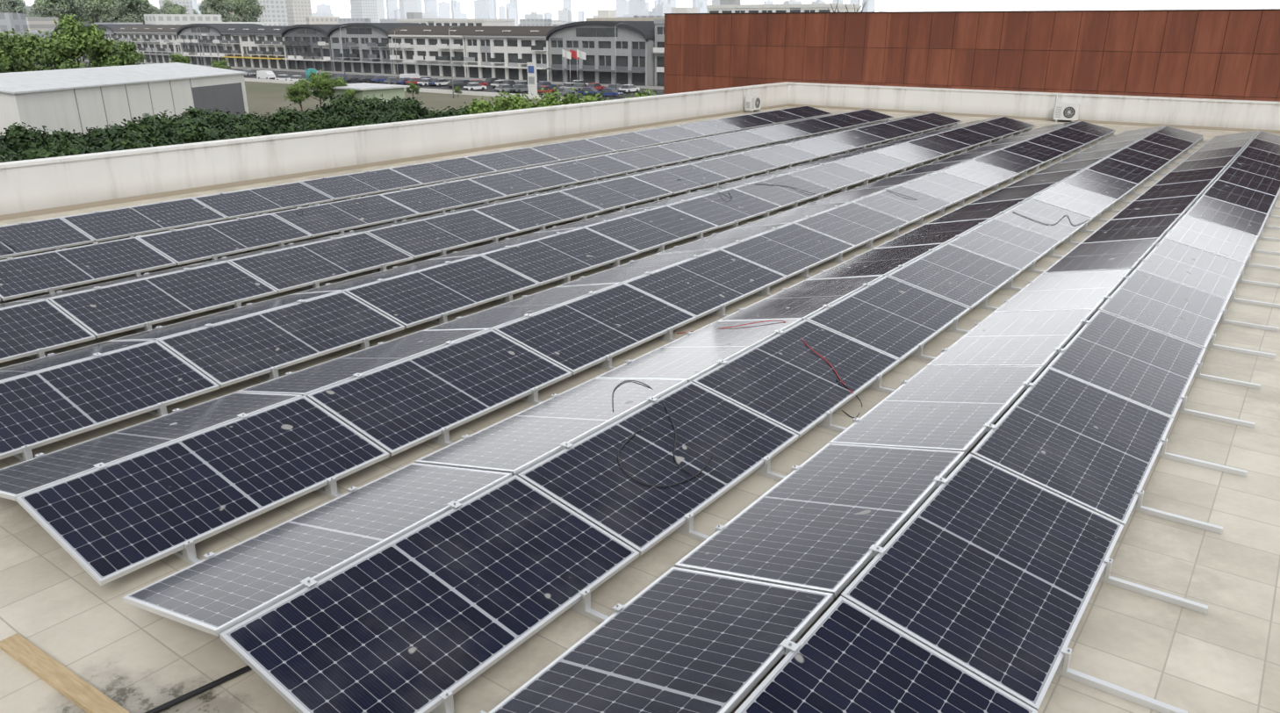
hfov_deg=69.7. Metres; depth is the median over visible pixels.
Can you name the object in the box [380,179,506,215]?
pv module
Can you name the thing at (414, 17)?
back block
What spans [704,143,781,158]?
pv module
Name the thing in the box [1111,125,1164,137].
pv module
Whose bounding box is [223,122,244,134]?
hedge
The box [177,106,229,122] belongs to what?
hedge
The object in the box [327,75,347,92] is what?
tall tree
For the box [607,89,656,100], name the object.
tall tree
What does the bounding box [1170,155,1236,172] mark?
pv module
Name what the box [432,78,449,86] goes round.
car
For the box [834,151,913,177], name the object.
pv module
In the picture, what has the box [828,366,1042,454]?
pv module
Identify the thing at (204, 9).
tree
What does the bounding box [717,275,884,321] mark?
pv module
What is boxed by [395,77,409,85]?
car
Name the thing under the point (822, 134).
pv module
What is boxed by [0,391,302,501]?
pv module
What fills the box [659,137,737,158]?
pv module
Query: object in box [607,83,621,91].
car
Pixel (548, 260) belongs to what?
pv module
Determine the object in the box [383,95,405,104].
hedge
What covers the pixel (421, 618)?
pv module
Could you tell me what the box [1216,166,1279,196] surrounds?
pv module
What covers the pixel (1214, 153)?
pv module
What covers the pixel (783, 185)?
pv cable
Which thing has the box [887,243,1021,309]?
pv module
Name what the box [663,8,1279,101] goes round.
clad wall
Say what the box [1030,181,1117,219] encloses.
pv module
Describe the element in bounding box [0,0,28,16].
tree
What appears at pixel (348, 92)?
tall tree
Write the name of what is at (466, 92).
boundary wall
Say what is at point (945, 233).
pv module
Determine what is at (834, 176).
pv module
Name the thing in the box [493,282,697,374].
pv module
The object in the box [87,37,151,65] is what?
tall tree
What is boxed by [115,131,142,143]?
hedge
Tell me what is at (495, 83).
car
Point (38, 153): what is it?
hedge
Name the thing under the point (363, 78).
car
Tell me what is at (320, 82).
tall tree
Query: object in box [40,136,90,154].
hedge
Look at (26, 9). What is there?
tree
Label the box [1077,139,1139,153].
pv module
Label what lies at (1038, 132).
pv module
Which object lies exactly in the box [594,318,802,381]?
pv module
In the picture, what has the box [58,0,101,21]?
tree
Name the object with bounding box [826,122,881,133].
pv module
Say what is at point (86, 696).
wood plank
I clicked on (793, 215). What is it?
pv module
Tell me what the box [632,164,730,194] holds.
pv module
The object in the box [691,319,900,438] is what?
pv module
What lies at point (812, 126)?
pv module
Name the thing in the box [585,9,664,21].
back block
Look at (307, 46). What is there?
shop block
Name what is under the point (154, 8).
tree
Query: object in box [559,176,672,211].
pv module
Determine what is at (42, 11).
tree
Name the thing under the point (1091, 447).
pv module
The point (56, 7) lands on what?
tree
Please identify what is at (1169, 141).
pv module
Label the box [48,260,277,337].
pv module
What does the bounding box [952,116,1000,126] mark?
pv module
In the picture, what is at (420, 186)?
pv module
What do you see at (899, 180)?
pv module
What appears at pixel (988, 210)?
pv module
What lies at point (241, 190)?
pv module
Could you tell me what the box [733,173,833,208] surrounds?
pv module
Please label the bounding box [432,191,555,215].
pv module
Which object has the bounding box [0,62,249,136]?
white shed
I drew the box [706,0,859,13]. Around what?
back block
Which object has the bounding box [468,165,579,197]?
pv module
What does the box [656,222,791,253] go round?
pv module
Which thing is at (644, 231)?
pv module
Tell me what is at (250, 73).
car
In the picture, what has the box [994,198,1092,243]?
pv module
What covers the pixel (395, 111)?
hedge
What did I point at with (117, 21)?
tree
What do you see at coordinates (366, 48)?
shop block
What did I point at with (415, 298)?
pv module
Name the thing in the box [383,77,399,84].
car
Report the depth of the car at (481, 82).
189.45 m
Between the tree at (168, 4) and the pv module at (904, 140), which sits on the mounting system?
the pv module at (904, 140)
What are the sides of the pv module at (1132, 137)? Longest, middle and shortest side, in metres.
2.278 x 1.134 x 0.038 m
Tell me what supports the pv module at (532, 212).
on the mounting system
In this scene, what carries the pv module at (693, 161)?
on the mounting system
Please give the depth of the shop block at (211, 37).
284.46 m
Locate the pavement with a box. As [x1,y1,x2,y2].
[75,58,663,89]
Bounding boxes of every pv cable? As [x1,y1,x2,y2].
[611,380,702,476]
[617,421,712,487]
[676,319,853,393]
[677,179,732,198]
[755,183,815,194]
[835,379,862,417]
[1013,211,1089,225]
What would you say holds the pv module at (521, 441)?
on the mounting system
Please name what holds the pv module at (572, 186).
on the mounting system
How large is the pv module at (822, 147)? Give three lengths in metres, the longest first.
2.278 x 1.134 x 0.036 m
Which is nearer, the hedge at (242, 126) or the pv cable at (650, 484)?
the pv cable at (650, 484)
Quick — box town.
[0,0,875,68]
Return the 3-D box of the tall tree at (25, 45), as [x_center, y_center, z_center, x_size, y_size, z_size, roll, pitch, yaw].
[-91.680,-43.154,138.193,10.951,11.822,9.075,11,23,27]
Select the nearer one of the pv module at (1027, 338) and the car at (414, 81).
the pv module at (1027, 338)
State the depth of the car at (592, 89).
166.40 m
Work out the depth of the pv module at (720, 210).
16.93 m
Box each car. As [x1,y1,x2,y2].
[242,69,256,76]
[256,70,275,79]
[274,74,290,80]
[288,75,305,80]
[332,74,347,80]
[345,74,360,82]
[357,75,373,82]
[370,75,387,82]
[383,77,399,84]
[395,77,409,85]
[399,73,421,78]
[404,78,420,84]
[417,78,431,86]
[428,78,446,86]
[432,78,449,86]
[446,79,467,87]
[460,79,469,87]
[463,82,486,91]
[469,79,488,86]
[483,78,497,85]
[490,79,504,87]
[494,84,516,92]
[501,79,515,86]
[510,84,528,93]
[512,80,527,86]
[537,81,556,88]
[537,86,554,93]
[554,86,575,96]
[560,82,575,87]
[569,82,587,91]
[571,79,588,85]
[578,86,598,96]
[586,82,604,90]
[598,87,623,97]
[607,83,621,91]
[618,84,639,93]
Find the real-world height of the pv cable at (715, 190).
0.396 m
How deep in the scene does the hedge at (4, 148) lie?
72.22 m
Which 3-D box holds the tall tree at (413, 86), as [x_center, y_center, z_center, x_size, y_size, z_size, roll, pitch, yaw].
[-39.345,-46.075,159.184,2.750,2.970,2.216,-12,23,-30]
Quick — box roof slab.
[0,106,1279,712]
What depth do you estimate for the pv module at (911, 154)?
23.92 m
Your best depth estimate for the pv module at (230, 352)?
9.92 m
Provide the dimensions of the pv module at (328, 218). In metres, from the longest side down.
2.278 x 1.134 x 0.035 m
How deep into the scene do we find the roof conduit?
5.02 m
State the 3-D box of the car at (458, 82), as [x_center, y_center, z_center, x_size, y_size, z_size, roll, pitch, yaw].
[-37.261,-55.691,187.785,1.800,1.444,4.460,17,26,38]
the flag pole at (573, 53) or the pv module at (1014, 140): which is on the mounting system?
the pv module at (1014, 140)
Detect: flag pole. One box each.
[561,48,571,93]
[569,49,578,85]
[576,49,586,97]
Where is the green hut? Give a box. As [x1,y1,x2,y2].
[323,82,409,107]
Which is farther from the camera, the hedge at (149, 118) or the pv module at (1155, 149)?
the hedge at (149, 118)
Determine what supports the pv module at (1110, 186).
on the mounting system
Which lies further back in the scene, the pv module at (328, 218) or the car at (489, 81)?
the car at (489, 81)
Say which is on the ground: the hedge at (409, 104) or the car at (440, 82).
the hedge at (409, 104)
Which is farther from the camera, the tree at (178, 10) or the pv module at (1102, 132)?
the tree at (178, 10)
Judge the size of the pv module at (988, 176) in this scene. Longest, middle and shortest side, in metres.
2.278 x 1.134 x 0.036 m
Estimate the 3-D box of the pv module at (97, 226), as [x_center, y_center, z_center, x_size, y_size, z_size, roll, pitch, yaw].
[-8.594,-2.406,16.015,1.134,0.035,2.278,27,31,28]
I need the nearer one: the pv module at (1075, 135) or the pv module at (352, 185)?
the pv module at (352, 185)
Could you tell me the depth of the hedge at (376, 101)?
112.27 m
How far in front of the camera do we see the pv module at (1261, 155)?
23.25 m
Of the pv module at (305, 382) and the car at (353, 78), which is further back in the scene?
the car at (353, 78)
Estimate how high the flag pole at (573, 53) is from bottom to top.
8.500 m
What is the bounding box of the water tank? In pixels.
[305,68,317,90]
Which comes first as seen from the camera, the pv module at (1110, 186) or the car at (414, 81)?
the pv module at (1110, 186)
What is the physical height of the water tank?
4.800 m
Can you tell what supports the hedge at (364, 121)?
on the ground
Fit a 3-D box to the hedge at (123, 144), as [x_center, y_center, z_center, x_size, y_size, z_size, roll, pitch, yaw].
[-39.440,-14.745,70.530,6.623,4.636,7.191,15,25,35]
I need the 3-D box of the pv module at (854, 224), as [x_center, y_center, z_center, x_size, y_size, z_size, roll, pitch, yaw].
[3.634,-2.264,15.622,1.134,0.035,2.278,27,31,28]
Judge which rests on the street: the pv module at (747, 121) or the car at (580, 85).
the car at (580, 85)
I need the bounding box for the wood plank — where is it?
[0,632,129,712]
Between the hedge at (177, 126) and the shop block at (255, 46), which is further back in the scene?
the shop block at (255, 46)
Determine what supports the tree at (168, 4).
on the far hill terrain
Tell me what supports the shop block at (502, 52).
on the ground
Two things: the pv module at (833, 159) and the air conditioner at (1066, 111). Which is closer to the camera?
the pv module at (833, 159)
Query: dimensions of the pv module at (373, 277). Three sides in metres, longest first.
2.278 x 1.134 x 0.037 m
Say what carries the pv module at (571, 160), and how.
on the mounting system
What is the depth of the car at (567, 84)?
178.90 m
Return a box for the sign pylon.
[526,62,537,94]
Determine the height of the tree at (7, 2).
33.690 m
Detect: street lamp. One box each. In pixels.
[196,27,202,65]
[339,25,347,83]
[394,29,398,75]
[448,26,460,98]
[614,22,626,89]
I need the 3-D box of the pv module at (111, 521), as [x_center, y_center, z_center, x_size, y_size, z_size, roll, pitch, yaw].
[-3.167,0.893,6.910,1.134,0.037,2.278,27,31,28]
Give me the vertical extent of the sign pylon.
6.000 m
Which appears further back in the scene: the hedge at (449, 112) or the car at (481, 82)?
the car at (481, 82)
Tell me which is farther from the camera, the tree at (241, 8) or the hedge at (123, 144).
the tree at (241, 8)
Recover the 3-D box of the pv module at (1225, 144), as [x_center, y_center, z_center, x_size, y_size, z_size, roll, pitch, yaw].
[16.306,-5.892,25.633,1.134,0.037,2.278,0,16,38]
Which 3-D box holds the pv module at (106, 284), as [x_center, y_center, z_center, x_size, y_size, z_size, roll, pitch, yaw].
[-6.802,-0.984,12.099,1.134,0.036,2.278,0,16,38]
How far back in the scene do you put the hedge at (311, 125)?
88.26 m
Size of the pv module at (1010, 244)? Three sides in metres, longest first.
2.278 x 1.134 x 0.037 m
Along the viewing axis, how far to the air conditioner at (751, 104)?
37.62 m
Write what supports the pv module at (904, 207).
on the mounting system
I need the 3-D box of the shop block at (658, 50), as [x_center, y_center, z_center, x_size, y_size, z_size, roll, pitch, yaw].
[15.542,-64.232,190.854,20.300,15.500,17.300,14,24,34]
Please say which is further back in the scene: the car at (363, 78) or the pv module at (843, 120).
the car at (363, 78)
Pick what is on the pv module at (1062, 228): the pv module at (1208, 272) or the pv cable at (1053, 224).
the pv cable at (1053, 224)
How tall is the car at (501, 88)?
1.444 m
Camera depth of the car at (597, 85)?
178.72 m
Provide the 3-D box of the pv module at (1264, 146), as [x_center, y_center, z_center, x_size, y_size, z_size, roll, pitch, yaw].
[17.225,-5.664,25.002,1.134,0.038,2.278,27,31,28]
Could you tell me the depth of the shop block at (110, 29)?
317.23 m
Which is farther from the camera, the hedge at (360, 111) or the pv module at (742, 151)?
the hedge at (360, 111)
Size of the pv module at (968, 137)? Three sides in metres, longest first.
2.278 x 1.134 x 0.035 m
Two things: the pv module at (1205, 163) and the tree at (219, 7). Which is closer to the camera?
the pv module at (1205, 163)
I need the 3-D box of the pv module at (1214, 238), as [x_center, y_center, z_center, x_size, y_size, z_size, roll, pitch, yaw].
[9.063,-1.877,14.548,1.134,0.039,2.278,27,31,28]
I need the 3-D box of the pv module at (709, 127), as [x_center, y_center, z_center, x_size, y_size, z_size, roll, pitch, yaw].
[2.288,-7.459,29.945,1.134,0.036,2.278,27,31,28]
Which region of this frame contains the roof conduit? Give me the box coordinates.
[143,665,251,712]
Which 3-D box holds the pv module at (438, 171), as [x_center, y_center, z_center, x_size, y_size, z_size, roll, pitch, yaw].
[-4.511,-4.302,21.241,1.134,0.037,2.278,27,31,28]
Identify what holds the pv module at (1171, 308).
on the mounting system
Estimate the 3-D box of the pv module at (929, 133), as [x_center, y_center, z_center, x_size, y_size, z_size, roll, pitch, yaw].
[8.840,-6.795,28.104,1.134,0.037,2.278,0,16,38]
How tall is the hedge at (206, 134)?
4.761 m
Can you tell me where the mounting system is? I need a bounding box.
[7,106,1279,712]
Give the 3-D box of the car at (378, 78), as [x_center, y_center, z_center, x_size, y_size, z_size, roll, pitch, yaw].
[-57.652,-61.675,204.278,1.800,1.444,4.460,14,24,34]
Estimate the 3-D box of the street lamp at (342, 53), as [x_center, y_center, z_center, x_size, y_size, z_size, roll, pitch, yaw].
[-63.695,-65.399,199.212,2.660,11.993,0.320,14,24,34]
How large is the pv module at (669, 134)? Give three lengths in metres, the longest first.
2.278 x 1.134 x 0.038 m
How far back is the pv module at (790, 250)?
13.78 m
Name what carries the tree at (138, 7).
on the far hill terrain
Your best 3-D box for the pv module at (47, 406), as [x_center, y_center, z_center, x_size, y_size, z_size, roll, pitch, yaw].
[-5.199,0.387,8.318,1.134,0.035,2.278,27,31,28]
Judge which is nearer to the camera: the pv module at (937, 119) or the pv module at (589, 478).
the pv module at (589, 478)
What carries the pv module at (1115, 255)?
on the mounting system
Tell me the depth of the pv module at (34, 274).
12.84 m
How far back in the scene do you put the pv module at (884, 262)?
12.99 m
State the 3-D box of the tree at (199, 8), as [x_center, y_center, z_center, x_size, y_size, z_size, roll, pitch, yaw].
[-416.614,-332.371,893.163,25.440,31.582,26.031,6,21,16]
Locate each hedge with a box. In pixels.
[0,122,56,156]
[0,141,19,158]
[0,149,21,162]
[4,137,102,162]
[38,128,105,150]
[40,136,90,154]
[78,121,120,151]
[85,133,156,152]
[93,116,170,146]
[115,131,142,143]
[124,128,197,146]
[137,107,179,129]
[149,109,217,135]
[165,116,232,137]
[165,118,244,143]
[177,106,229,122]
[197,105,266,130]
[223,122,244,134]
[230,115,301,137]
[236,111,268,124]
[238,129,278,137]
[260,103,309,122]
[264,107,315,129]
[284,120,328,132]
[294,107,333,125]
[307,113,358,129]
[315,93,370,119]
[328,99,385,124]
[356,116,381,124]
[358,93,391,118]
[366,107,424,123]
[373,95,432,119]
[381,107,420,120]
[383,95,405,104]
[424,107,445,118]
[439,101,472,116]
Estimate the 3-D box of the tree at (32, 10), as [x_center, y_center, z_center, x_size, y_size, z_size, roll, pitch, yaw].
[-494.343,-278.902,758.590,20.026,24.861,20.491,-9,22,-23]
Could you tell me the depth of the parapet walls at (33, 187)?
26.13 m
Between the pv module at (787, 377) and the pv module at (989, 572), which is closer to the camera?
the pv module at (989, 572)
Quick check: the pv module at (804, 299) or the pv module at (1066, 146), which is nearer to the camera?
the pv module at (804, 299)
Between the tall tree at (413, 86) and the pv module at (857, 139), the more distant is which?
the tall tree at (413, 86)
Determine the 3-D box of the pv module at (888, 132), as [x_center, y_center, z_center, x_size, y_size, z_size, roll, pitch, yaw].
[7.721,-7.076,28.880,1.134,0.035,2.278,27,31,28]
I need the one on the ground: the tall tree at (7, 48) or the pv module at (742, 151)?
the tall tree at (7, 48)
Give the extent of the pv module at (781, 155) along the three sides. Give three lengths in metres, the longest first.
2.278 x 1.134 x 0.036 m
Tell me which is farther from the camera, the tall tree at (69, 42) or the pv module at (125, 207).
the tall tree at (69, 42)
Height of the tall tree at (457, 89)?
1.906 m
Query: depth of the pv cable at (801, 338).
9.62 m
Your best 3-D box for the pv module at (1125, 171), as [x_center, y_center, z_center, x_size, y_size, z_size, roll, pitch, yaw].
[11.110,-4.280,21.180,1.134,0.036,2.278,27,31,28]
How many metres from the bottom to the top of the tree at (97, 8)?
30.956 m
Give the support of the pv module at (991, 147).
on the mounting system
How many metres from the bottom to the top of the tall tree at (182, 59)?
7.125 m
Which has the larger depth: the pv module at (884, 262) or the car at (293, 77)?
the car at (293, 77)
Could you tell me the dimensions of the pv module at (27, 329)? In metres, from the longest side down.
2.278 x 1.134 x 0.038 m
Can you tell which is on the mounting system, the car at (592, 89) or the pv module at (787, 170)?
the pv module at (787, 170)
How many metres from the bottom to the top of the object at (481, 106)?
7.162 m
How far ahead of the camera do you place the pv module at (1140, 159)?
22.85 m
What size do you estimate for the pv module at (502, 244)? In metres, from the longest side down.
2.278 x 1.134 x 0.037 m
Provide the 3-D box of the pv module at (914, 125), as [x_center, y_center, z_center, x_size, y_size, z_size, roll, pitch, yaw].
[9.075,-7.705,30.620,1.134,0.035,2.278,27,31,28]
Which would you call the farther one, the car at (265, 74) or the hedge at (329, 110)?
the car at (265, 74)
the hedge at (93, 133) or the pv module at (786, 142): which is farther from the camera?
the hedge at (93, 133)
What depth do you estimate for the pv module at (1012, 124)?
30.90 m
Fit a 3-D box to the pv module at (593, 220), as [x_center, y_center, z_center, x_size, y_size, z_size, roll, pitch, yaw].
[-0.679,-2.370,15.917,1.134,0.037,2.278,0,16,38]
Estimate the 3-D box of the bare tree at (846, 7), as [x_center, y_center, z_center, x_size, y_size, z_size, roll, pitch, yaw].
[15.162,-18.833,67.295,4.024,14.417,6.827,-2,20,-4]
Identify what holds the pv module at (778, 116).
on the mounting system
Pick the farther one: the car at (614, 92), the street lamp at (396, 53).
the street lamp at (396, 53)
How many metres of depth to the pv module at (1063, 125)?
30.13 m
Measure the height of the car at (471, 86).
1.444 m
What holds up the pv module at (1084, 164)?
on the mounting system
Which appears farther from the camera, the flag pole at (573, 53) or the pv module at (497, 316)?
the flag pole at (573, 53)
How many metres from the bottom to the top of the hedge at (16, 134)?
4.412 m
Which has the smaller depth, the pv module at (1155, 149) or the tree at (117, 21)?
the pv module at (1155, 149)
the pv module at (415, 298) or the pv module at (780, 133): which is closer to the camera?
the pv module at (415, 298)
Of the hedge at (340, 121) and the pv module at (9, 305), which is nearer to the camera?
the pv module at (9, 305)
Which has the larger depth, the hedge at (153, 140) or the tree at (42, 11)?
the tree at (42, 11)
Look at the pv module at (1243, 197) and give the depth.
17.96 m
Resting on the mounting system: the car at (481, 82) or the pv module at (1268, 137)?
the pv module at (1268, 137)
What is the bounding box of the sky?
[22,0,1279,23]
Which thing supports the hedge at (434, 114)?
on the ground
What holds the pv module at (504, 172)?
on the mounting system
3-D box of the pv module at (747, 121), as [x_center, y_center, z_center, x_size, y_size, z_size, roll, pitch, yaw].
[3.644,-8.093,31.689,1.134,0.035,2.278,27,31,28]
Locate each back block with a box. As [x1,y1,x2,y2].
[396,12,515,26]
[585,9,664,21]
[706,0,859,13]
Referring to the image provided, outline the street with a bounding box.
[37,61,663,106]
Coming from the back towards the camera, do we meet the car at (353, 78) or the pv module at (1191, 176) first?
the car at (353, 78)
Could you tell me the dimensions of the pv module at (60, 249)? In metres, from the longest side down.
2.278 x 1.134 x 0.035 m
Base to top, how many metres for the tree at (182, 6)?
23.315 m
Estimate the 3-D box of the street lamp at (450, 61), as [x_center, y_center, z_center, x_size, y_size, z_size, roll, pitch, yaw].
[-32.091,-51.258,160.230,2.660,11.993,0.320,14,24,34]
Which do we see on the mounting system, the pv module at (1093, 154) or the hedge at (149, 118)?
the pv module at (1093, 154)
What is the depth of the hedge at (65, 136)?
81.30 m
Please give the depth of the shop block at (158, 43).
301.22 m
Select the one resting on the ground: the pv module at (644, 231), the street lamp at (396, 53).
the street lamp at (396, 53)
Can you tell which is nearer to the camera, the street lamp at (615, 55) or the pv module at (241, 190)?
the pv module at (241, 190)
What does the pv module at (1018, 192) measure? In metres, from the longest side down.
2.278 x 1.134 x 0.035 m
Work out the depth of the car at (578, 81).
187.36 m
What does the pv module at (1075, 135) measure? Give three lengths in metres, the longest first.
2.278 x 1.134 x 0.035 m
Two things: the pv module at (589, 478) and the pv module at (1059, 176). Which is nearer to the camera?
the pv module at (589, 478)
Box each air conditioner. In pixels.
[743,88,761,113]
[1052,93,1080,122]
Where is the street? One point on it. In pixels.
(488, 89)
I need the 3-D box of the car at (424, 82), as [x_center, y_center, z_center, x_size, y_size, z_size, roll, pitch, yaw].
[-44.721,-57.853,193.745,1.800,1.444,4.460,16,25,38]
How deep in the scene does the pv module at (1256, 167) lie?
21.48 m
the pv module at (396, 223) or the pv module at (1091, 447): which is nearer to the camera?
the pv module at (1091, 447)
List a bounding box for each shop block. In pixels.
[53,23,131,59]
[113,24,186,63]
[176,23,261,65]
[220,25,291,69]
[280,24,338,71]
[327,22,426,73]
[388,25,477,77]
[461,26,556,81]
[546,21,654,86]
[653,7,697,86]
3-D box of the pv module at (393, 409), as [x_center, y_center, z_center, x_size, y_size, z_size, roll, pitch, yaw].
[-1.805,0.264,8.648,1.134,0.035,2.278,27,31,28]
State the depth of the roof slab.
6.24 m
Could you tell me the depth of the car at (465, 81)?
188.94 m
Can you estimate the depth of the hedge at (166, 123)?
89.05 m
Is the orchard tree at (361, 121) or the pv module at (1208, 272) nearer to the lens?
the pv module at (1208, 272)
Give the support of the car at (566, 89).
on the street
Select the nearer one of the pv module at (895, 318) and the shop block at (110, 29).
the pv module at (895, 318)
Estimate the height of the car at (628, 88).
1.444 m
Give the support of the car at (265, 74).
on the street
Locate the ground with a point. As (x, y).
(262, 98)
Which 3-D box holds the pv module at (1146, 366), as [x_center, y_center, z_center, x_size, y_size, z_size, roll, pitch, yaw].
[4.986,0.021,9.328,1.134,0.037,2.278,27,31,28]
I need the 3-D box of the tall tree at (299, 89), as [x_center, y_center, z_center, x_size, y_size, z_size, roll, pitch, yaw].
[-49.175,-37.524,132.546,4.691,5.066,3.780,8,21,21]
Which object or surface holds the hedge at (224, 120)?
on the ground
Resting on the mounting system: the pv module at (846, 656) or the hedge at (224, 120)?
the pv module at (846, 656)
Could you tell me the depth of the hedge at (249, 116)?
101.02 m
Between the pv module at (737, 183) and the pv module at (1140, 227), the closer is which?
the pv module at (1140, 227)
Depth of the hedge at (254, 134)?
77.69 m
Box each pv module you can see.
[0,216,58,226]
[0,217,94,258]
[0,237,131,260]
[0,237,176,301]
[0,298,44,309]
[0,299,95,362]
[0,339,154,381]
[0,340,219,459]
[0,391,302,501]
[13,260,225,302]
[15,395,389,585]
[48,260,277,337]
[58,197,189,217]
[61,197,226,242]
[109,290,341,340]
[122,462,512,636]
[124,213,269,238]
[136,213,311,265]
[158,291,404,388]
[190,231,363,265]
[192,181,296,198]
[193,181,334,219]
[219,474,639,712]
[229,231,413,293]
[237,328,489,396]
[272,194,419,237]
[293,254,478,294]
[300,168,423,200]
[306,329,572,456]
[326,208,471,237]
[345,254,539,328]
[366,178,466,196]
[366,208,519,258]
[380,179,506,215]
[389,157,496,185]
[414,378,688,475]
[424,282,619,330]
[427,227,582,259]
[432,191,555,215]
[465,147,560,172]
[466,165,539,179]
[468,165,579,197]
[473,191,604,232]
[481,227,639,285]
[488,566,834,712]
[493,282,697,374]
[517,176,625,197]
[517,381,798,555]
[529,138,615,161]
[534,205,664,232]
[541,154,603,165]
[542,155,639,182]
[555,249,716,287]
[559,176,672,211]
[584,205,718,252]
[585,131,663,151]
[594,164,686,181]
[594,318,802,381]
[604,145,692,170]
[617,187,730,211]
[624,248,787,319]
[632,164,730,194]
[634,125,704,143]
[653,153,735,169]
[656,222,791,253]
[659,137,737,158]
[667,187,782,228]
[674,443,964,597]
[677,119,742,136]
[686,173,784,194]
[690,152,778,179]
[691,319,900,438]
[704,129,776,150]
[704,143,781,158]
[715,114,776,129]
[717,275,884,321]
[719,222,855,279]
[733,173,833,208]
[734,201,849,228]
[734,595,1037,712]
[740,143,820,167]
[741,161,831,179]
[745,123,812,142]
[748,109,805,123]
[750,136,819,149]
[780,105,832,118]
[781,118,842,135]
[784,136,856,157]
[787,161,877,191]
[788,129,852,141]
[790,151,870,167]
[793,201,909,248]
[795,184,898,208]
[805,243,944,280]
[805,275,970,362]
[814,113,870,129]
[822,129,887,148]
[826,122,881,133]
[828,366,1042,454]
[831,142,904,157]
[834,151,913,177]
[841,453,1123,710]
[842,108,894,122]
[849,171,937,190]
[853,185,953,223]
[855,122,915,140]
[856,117,906,127]
[866,134,934,148]
[872,142,944,165]
[873,217,991,248]
[882,112,931,122]
[884,117,940,133]
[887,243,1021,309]
[889,159,970,177]
[897,127,959,140]
[900,171,988,204]
[906,134,971,155]
[910,112,962,127]
[924,122,980,133]
[926,198,1028,223]
[927,149,999,165]
[927,309,1094,368]
[935,127,996,146]
[940,159,1018,188]
[947,218,1061,272]
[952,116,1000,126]
[956,140,1023,155]
[961,122,1016,139]
[967,181,1058,204]
[970,366,1173,526]
[972,149,1043,174]
[982,133,1044,146]
[984,116,1035,132]
[993,268,1132,311]
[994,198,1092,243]
[1001,140,1065,163]
[1003,168,1084,187]
[1006,126,1063,138]
[1025,133,1085,153]
[1028,121,1078,131]
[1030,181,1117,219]
[1032,157,1105,174]
[1042,237,1160,273]
[1046,126,1101,144]
[1047,309,1206,417]
[1057,147,1123,163]
[1061,168,1138,201]
[1066,121,1116,137]
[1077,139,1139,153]
[1080,213,1182,243]
[1086,157,1156,186]
[1096,131,1153,144]
[1098,268,1228,348]
[1107,147,1171,172]
[1109,194,1199,220]
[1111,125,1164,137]
[1126,139,1184,160]
[1133,179,1214,201]
[1136,237,1244,300]
[1141,131,1194,151]
[1153,165,1225,185]
[1156,125,1205,143]
[1163,214,1258,264]
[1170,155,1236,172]
[1183,145,1244,161]
[1186,194,1268,237]
[1195,137,1251,151]
[1202,179,1276,214]
[1205,130,1258,143]
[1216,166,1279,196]
[1228,155,1279,180]
[1238,145,1279,166]
[1246,137,1279,154]
[1254,130,1279,143]
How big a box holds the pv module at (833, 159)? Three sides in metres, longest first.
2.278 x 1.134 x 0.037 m
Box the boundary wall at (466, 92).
[244,78,563,100]
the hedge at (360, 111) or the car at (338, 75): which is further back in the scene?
the car at (338, 75)
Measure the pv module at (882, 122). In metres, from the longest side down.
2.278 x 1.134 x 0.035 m
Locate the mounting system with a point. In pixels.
(578, 607)
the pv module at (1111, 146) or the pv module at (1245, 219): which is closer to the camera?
the pv module at (1245, 219)
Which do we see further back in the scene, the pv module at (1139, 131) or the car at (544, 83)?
the car at (544, 83)
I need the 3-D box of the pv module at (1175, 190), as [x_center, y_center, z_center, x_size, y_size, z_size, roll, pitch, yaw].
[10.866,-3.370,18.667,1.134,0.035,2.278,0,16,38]
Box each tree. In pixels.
[0,0,26,14]
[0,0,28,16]
[0,28,38,72]
[7,28,60,70]
[23,0,30,16]
[26,5,47,16]
[27,13,130,71]
[28,0,55,17]
[36,0,89,21]
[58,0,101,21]
[71,0,124,23]
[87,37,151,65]
[101,11,124,22]
[111,0,154,24]
[131,8,155,23]
[147,0,158,14]
[155,0,185,14]
[165,5,186,14]
[165,52,191,64]
[169,5,188,14]
[196,0,206,11]
[200,1,207,14]
[201,0,236,21]
[210,57,232,69]
[227,0,267,21]
[283,78,311,112]
[306,69,337,107]
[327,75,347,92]
[342,87,359,100]
[355,119,377,126]
[404,81,420,97]
[453,86,462,96]
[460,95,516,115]
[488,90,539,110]
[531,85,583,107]
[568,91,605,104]
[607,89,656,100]
[827,0,877,12]
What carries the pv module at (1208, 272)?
on the mounting system
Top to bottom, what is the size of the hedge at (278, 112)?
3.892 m
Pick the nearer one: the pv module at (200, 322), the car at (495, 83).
the pv module at (200, 322)
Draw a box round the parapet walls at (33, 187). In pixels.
[0,81,1279,220]
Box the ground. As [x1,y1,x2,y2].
[49,68,663,122]
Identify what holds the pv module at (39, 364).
on the mounting system
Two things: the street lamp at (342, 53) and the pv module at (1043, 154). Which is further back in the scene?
the street lamp at (342, 53)
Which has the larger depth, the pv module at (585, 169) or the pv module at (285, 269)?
the pv module at (585, 169)
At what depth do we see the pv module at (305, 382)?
9.14 m
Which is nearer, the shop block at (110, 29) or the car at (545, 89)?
the car at (545, 89)
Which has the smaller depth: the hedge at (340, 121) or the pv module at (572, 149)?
the pv module at (572, 149)
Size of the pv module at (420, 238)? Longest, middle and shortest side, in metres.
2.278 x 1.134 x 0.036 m

